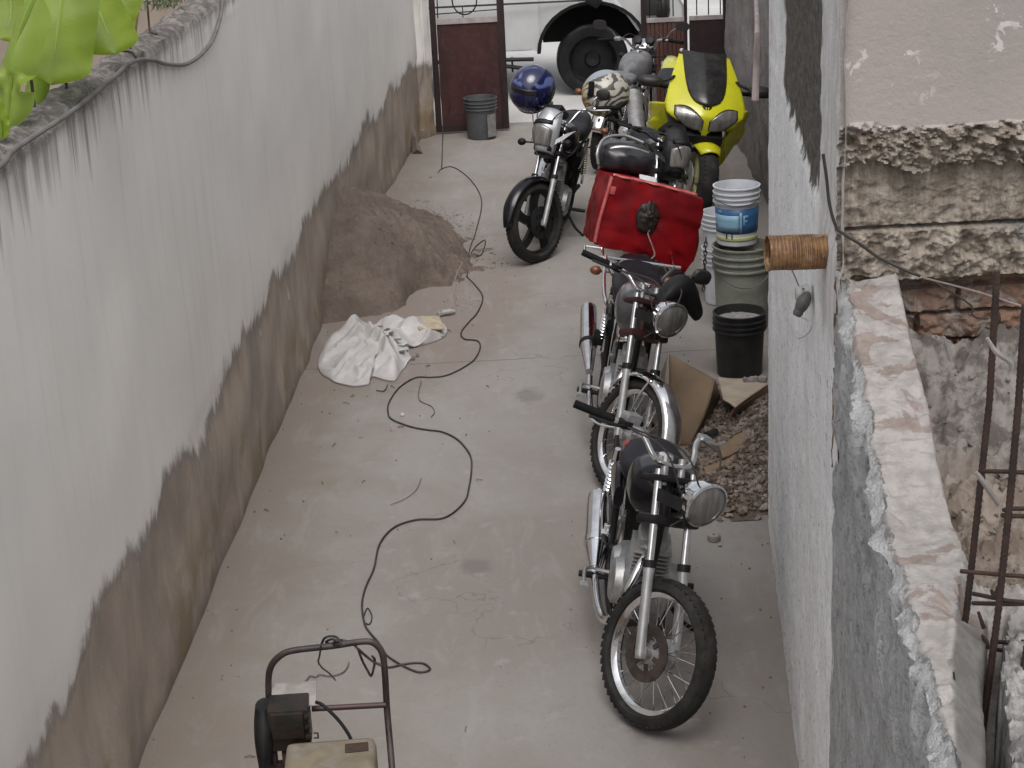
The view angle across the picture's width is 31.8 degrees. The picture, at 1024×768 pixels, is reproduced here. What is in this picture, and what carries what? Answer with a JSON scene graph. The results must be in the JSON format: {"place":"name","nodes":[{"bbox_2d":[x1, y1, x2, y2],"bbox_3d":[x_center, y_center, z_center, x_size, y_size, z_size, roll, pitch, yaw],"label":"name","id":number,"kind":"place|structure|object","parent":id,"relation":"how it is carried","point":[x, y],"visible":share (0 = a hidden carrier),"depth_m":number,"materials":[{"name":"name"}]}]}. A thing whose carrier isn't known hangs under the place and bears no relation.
{"place":"outdoors","nodes":[
{"label":"outdoors","id":0,"kind":"place"},
{"bbox_2d":[139,122,798,767],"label":"alley floor","id":1,"kind":"structure","parent":0,"point":[491,618],"depth_m":8.40,"materials":[{"name":"concrete"}]},
{"bbox_2d":[0,0,420,767],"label":"boundary wall","id":2,"kind":"structure","parent":1,"relation":"on","point":[164,240],"depth_m":7.26,"materials":[{"name":"white paint"}]},
{"bbox_2d":[30,80,35,107],"bbox_3d":[-1.614,-0.958,6.077,0.012,0.132,0.064,-8,20,-16],"label":"rebar rod","id":3,"kind":"object","parent":2,"relation":"on","point":[31,86],"visible":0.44,"depth_m":6.08,"materials":[{"name":"brown metal"}]},
{"bbox_2d":[0,0,223,169],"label":"cable","id":4,"kind":"object","parent":2,"relation":"attached to","point":[44,129],"visible":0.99,"depth_m":6.51,"materials":[{"name":"grey plastic"}]},
{"bbox_2d":[123,50,136,58],"bbox_3d":[-1.397,-1.200,6.538,0.108,0.027,0.039,7,22,27],"label":"wire","id":5,"kind":"object","parent":2,"relation":"on","point":[132,53],"visible":0.58,"depth_m":6.54,"materials":[{"name":"black metal"}]},
{"bbox_2d":[134,13,138,31],"bbox_3d":[-1.470,-1.480,7.037,0.039,0.231,0.132,2,20,15],"label":"cane stem","id":6,"kind":"object","parent":2,"relation":"on","point":[136,25],"visible":0.18,"depth_m":7.02,"materials":[{"name":"plant"}]},
{"bbox_2d":[146,0,157,34],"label":"rebar rod","id":7,"kind":"object","parent":2,"relation":"on","point":[148,18],"visible":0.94,"depth_m":7.42,"materials":[{"name":"metal"}]},
{"bbox_2d":[140,0,194,11],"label":"weed","id":8,"kind":"object","parent":2,"relation":"on","point":[169,4],"visible":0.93,"depth_m":7.38,"materials":[{"name":"green plant"}]},
{"bbox_2d":[254,638,394,767],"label":"equipment cart","id":9,"kind":"object","parent":1,"relation":"on","point":[282,719],"visible":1,"depth_m":5.52,"materials":[{"name":"black paint"}]},
{"bbox_2d":[317,635,382,680],"bbox_3d":[-0.604,0.943,6.062,0.188,0.646,0.959,-8,20,-13],"label":"cable","id":10,"kind":"object","parent":9,"relation":"attached to","point":[359,650],"visible":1,"depth_m":5.58,"materials":[{"name":"black rubber"}]},
{"bbox_2d":[305,661,348,680],"bbox_3d":[-0.776,1.199,7.408,0.284,0.006,0.069,-16,23,-32],"label":"wire","id":11,"kind":"object","parent":1,"relation":"on","point":[328,675],"visible":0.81,"depth_m":7.41,"materials":[{"name":"grey metal"}]},
{"bbox_2d":[318,314,446,387],"bbox_3d":[-0.823,-0.290,11.368,0.804,0.213,1.249,-3,19,0],"label":"sack","id":12,"kind":"object","parent":1,"relation":"on","point":[357,351],"visible":1,"depth_m":11.27,"materials":[{"name":"fabric"}]},
{"bbox_2d":[322,185,502,323],"bbox_3d":[-0.574,-1.372,13.868,1.270,0.673,4.293,-2,19,4],"label":"sand pile","id":13,"kind":"object","parent":1,"relation":"on","point":[386,253],"visible":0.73,"depth_m":12.67,"materials":[{"name":"brown sand"}]},
{"bbox_2d":[411,132,422,153],"bbox_3d":[-0.923,-2.291,17.100,0.083,0.200,0.160,-14,22,-30],"label":"broken board","id":14,"kind":"object","parent":1,"relation":"on","point":[416,148],"visible":1,"depth_m":17.09,"materials":[{"name":"brown wood"}]},
{"bbox_2d":[361,26,485,672],"bbox_3d":[-0.477,-1.148,12.455,0.524,1.082,11.100,-2,19,1],"label":"extension cable","id":15,"kind":"object","parent":1,"relation":"on","point":[375,638],"visible":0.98,"depth_m":9.85,"materials":[{"name":"black rubber"}]},
{"bbox_2d":[413,0,435,138],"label":"gate pier","id":16,"kind":"structure","parent":1,"relation":"on","point":[424,75],"depth_m":17.61,"materials":[{"name":"white paint"}]},
{"bbox_2d":[428,0,509,132],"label":"gate leaf","id":17,"kind":"object","parent":16,"relation":"attached to","point":[473,52],"visible":0.98,"depth_m":17.73,"materials":[{"name":"paint"}]},
{"bbox_2d":[418,382,434,416],"bbox_3d":[-0.516,0.085,10.549,0.063,0.006,0.641,-6,20,-9],"label":"wire","id":18,"kind":"object","parent":1,"relation":"on","point":[423,402],"visible":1,"depth_m":10.49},
{"bbox_2d":[437,309,454,315],"bbox_3d":[-0.443,-0.483,12.109,0.126,0.042,0.040,-9,20,-16],"label":"plug","id":19,"kind":"object","parent":1,"relation":"on","point":[445,312],"visible":0.96,"depth_m":12.09,"materials":[{"name":"white plastic"}]},
{"bbox_2d":[377,202,515,325],"bbox_3d":[-0.491,-0.948,13.505,1.096,0.009,3.609,-2,19,3],"label":"sand scatter","id":20,"kind":"object","parent":1,"relation":"on","point":[470,259],"visible":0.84,"depth_m":13.42,"materials":[{"name":"brown sand"}]},
{"bbox_2d":[454,262,462,311],"bbox_3d":[-0.393,-0.681,12.547,0.051,0.120,0.850,-2,19,3],"label":"wire","id":21,"kind":"object","parent":1,"relation":"on","point":[454,285],"visible":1,"depth_m":12.70,"materials":[{"name":"metal"}]},
{"bbox_2d":[152,177,772,763],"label":"floor litter","id":22,"kind":"object","parent":1,"relation":"on","point":[398,529],"visible":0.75,"depth_m":8.78,"materials":[{"name":"grey stone"}]},
{"bbox_2d":[463,94,496,139],"bbox_3d":[-0.303,-2.611,17.624,0.331,0.401,0.331,-3,19,0],"label":"bucket","id":23,"kind":"object","parent":1,"relation":"on","point":[480,111],"visible":1,"depth_m":17.52,"materials":[{"name":"grey plastic"}]},
{"bbox_2d":[503,89,618,262],"bbox_3d":[0.425,-1.709,13.685,0.702,1.282,1.918,12,21,7],"label":"motorcycle","id":24,"kind":"object","parent":1,"relation":"on","point":[548,188],"visible":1,"depth_m":13.20,"materials":[{"name":"black metal"}]},
{"bbox_2d":[509,64,555,113],"bbox_3d":[0.152,-2.201,13.375,0.335,0.344,0.388,21,37,20],"label":"helmet","id":25,"kind":"object","parent":24,"relation":"hanging from","point":[532,87],"visible":1,"depth_m":13.25,"materials":[{"name":"blue plastic"}]},
{"bbox_2d":[581,70,629,117],"bbox_3d":[0.698,-2.185,13.499,0.377,0.334,0.330,-35,3,-18],"label":"helmet","id":26,"kind":"object","parent":24,"relation":"hanging from","point":[615,84],"visible":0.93,"depth_m":13.39,"materials":[{"name":"multicoloured plastic"}]},
{"bbox_2d":[575,20,688,170],"bbox_3d":[1.096,-2.668,16.329,0.831,1.238,1.884,10,23,33],"label":"motorcycle","id":27,"kind":"object","parent":1,"relation":"on","point":[636,61],"visible":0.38,"depth_m":16.24,"materials":[{"name":"metal"}]},
{"bbox_2d":[576,245,711,486],"bbox_3d":[0.633,-0.208,9.578,0.709,1.120,1.952,9,20,-1],"label":"motorcycle","id":28,"kind":"object","parent":1,"relation":"on","point":[648,308],"visible":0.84,"depth_m":9.18,"materials":[{"name":"metal"}]},
{"bbox_2d":[583,145,703,272],"bbox_3d":[0.779,-1.014,10.364,0.618,0.636,0.480,11,11,-11],"label":"delivery box","id":29,"kind":"object","parent":28,"relation":"attached to","point":[651,217],"visible":0.99,"depth_m":10.20,"materials":[{"name":"red plastic"}]},
{"bbox_2d":[595,134,655,176],"bbox_3d":[0.656,-1.337,10.509,0.373,0.215,0.299,7,24,-9],"label":"fuel tank","id":30,"kind":"object","parent":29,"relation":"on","point":[632,162],"visible":0.96,"depth_m":10.41,"materials":[{"name":"black plastic"}]},
{"bbox_2d":[573,400,726,730],"bbox_3d":[0.568,0.518,7.398,0.624,1.210,1.807,-1,19,6],"label":"motorcycle","id":31,"kind":"object","parent":1,"relation":"on","point":[655,489],"visible":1,"depth_m":6.97,"materials":[{"name":"metal"}]},
{"bbox_2d":[608,117,698,284],"bbox_3d":[1.002,-1.425,12.930,0.626,1.164,1.905,-3,19,1],"label":"motorcycle","id":32,"kind":"object","parent":1,"relation":"on","point":[671,150],"visible":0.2,"depth_m":12.37,"materials":[{"name":"black metal"}]},
{"bbox_2d":[640,0,725,101],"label":"gate leaf","id":33,"kind":"object","parent":1,"relation":"on","point":[706,33],"visible":0.49,"depth_m":17.64,"materials":[{"name":"paint"}]},
{"bbox_2d":[655,0,669,17],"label":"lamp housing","id":34,"kind":"object","parent":33,"relation":"hanging from","point":[665,8],"visible":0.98,"depth_m":17.66,"materials":[{"name":"black metal"}]},
{"bbox_2d":[652,354,719,445],"bbox_3d":[0.953,0.117,9.863,0.322,0.477,0.575,1,20,12],"label":"cardboard box","id":35,"kind":"object","parent":1,"relation":"on","point":[696,392],"visible":0.62,"depth_m":9.79,"materials":[{"name":"brown cardboard"}]},
{"bbox_2d":[626,49,768,208],"bbox_3d":[1.427,-2.166,14.815,1.074,1.273,2.295,5,19,-5],"label":"motorcycle","id":36,"kind":"object","parent":1,"relation":"on","point":[703,104],"visible":0.71,"depth_m":13.97,"materials":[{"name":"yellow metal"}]},
{"bbox_2d":[701,244,715,305],"bbox_3d":[1.426,-0.740,12.077,0.312,0.381,0.312,-3,19,0],"label":"bucket","id":37,"kind":"object","parent":1,"relation":"on","point":[710,299],"visible":0.2,"depth_m":12.01,"materials":[{"name":"white plastic"}]},
{"bbox_2d":[701,206,716,250],"bbox_3d":[1.415,-0.967,11.998,0.310,0.381,0.310,-3,19,0],"label":"bucket","id":38,"kind":"object","parent":37,"relation":"in","point":[708,223],"visible":0.24,"depth_m":11.90,"materials":[{"name":"white plastic"}]},
{"bbox_2d":[707,532,720,542],"bbox_3d":[0.954,0.721,8.500,0.064,0.034,0.064,-3,19,0],"label":"metal nut","id":39,"kind":"object","parent":1,"relation":"on","point":[713,537],"visible":1,"depth_m":8.48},
{"bbox_2d":[685,383,768,521],"bbox_3d":[1.446,0.224,9.624,1.067,0.219,2.062,-3,19,0],"label":"gravel heap","id":40,"kind":"object","parent":1,"relation":"on","point":[758,409],"visible":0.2,"depth_m":9.28,"materials":[{"name":"gravel"}]},
{"bbox_2d":[704,452,739,475],"bbox_3d":[1.120,0.407,9.281,0.370,0.063,0.060,-15,23,-32],"label":"cardboard sheet","id":41,"kind":"object","parent":40,"relation":"on","point":[711,467],"visible":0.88,"depth_m":9.23,"materials":[{"name":"brown cardboard"}]},
{"bbox_2d":[719,432,748,458],"bbox_3d":[1.164,0.320,9.396,0.320,0.040,0.128,-20,26,-40],"label":"cardboard sheet","id":42,"kind":"object","parent":40,"relation":"on","point":[730,447],"visible":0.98,"depth_m":9.38,"materials":[{"name":"brown cardboard"}]},
{"bbox_2d":[728,386,767,419],"bbox_3d":[1.322,0.174,10.034,0.140,0.308,0.574,10,23,33],"label":"cardboard sheet","id":43,"kind":"object","parent":40,"relation":"on","point":[744,405],"visible":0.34,"depth_m":9.90,"materials":[{"name":"brown cardboard"}]},
{"bbox_2d":[717,377,768,407],"bbox_3d":[1.213,0.030,10.016,0.300,0.068,0.577,8,22,28],"label":"cardboard sheet","id":44,"kind":"object","parent":43,"relation":"on","point":[736,392],"visible":1,"depth_m":9.99,"materials":[{"name":"beige cardboard"}]},
{"bbox_2d":[742,375,767,382],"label":"spilled sand","id":45,"kind":"structure","parent":44,"relation":"on","point":[761,379],"depth_m":10.12,"materials":[{"name":"grey sand"}]},
{"bbox_2d":[712,303,765,377],"bbox_3d":[1.349,-0.249,10.680,0.317,0.386,0.317,-3,19,0],"label":"bucket","id":46,"kind":"object","parent":1,"relation":"on","point":[739,329],"visible":0.99,"depth_m":10.59,"materials":[{"name":"black plastic"}]},
{"bbox_2d":[712,237,768,326],"bbox_3d":[1.471,-0.630,11.506,0.389,0.546,0.396,-3,19,0],"label":"bucket","id":47,"kind":"object","parent":1,"relation":"on","point":[741,274],"visible":0.7,"depth_m":11.35,"materials":[{"name":"plastic"}]},
{"bbox_2d":[713,179,760,246],"bbox_3d":[1.424,-1.079,11.402,0.304,0.376,0.313,-3,19,0],"label":"bucket","id":48,"kind":"object","parent":47,"relation":"on","point":[736,201],"visible":1,"depth_m":11.31,"materials":[{"name":"white plastic"}]},
{"bbox_2d":[702,237,707,291],"bbox_3d":[1.210,-0.751,11.307,0.043,0.361,0.026,-3,19,0],"label":"chain","id":49,"kind":"object","parent":48,"relation":"hanging from","point":[704,264],"visible":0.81,"depth_m":11.29,"materials":[{"name":"grey metal"}]},
{"bbox_2d":[724,0,768,206],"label":"boundary wall","id":50,"kind":"structure","parent":1,"relation":"on","point":[752,144],"depth_m":15.50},
{"bbox_2d":[752,0,759,100],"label":"pipe","id":51,"kind":"object","parent":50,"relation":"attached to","point":[755,88],"visible":1,"depth_m":7.80,"materials":[{"name":"plastic"}]},
{"bbox_2d":[768,0,1023,767],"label":"house","id":52,"kind":"structure","parent":1,"relation":"on","point":[906,117],"depth_m":4.59,"materials":[{"name":"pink paint"}]},
{"bbox_2d":[763,234,828,271],"bbox_3d":[0.792,-0.362,4.944,0.188,0.108,0.102,-4,19,-3],"label":"tin spout","id":53,"kind":"object","parent":52,"relation":"attached to","point":[797,252],"visible":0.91,"depth_m":4.90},
{"bbox_2d":[782,309,811,338],"bbox_3d":[0.953,-0.229,6.064,0.004,0.415,1.504,-1,19,5],"label":"wire","id":54,"kind":"object","parent":52,"relation":"attached to","point":[790,331],"visible":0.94,"depth_m":5.79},
{"bbox_2d":[793,284,811,317],"bbox_3d":[0.883,-0.257,5.510,0.058,0.088,0.105,-3,19,0],"label":"wall socket","id":55,"kind":"object","parent":52,"relation":"attached to","point":[803,298],"depth_m":5.47,"materials":[{"name":"grey plastic"}]},
{"bbox_2d":[821,154,920,276],"bbox_3d":[0.885,-0.412,4.427,0.250,0.325,0.008,-3,19,0],"label":"cable","id":56,"kind":"object","parent":52,"relation":"attached to","point":[863,246],"visible":1,"depth_m":4.44,"materials":[{"name":"black rubber"}]},
{"bbox_2d":[829,273,1023,767],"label":"brick wall","id":57,"kind":"structure","parent":1,"relation":"on","point":[907,641],"depth_m":3.95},
{"bbox_2d":[932,281,987,319],"bbox_3d":[1.107,-0.209,4.449,0.144,0.112,0.005,-3,19,0],"label":"wire","id":58,"kind":"object","parent":57,"relation":"attached to","point":[959,297],"visible":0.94,"depth_m":4.45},
{"bbox_2d":[928,351,1023,587],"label":"rubble","id":59,"kind":"object","parent":57,"relation":"on","point":[956,513],"visible":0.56,"depth_m":4.15,"materials":[{"name":"grey stone"}]},
{"bbox_2d":[960,270,1023,736],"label":"rebar cage","id":60,"kind":"object","parent":57,"relation":"on","point":[1008,515],"visible":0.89,"depth_m":3.24,"materials":[{"name":"metal"}]},
{"bbox_2d":[923,277,1020,306],"bbox_3d":[0.927,-0.195,3.737,0.032,0.315,1.258,-1,19,6],"label":"wire","id":61,"kind":"object","parent":60,"relation":"attached to","point":[1001,299],"visible":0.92,"depth_m":3.51,"materials":[{"name":"metal"}]},
{"bbox_2d":[431,0,722,128],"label":"street","id":62,"kind":"structure","parent":0,"point":[566,97],"depth_m":21.41,"materials":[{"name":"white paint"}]},
{"bbox_2d":[427,0,683,90],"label":"van","id":63,"kind":"object","parent":62,"relation":"on","point":[566,24],"visible":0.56,"depth_m":19.27,"materials":[{"name":"white paint"}]},
{"label":"ground","id":64,"kind":"structure","parent":0,"visible":0},
{"bbox_2d":[0,0,142,139],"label":"banana plant","id":65,"kind":"object","parent":64,"relation":"on","point":[53,42],"visible":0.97,"depth_m":6.10,"materials":[{"name":"green plant"}]},
{"bbox_2d":[0,0,186,91],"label":"garden wall","id":66,"kind":"structure","parent":64,"relation":"on","point":[155,16],"depth_m":17.68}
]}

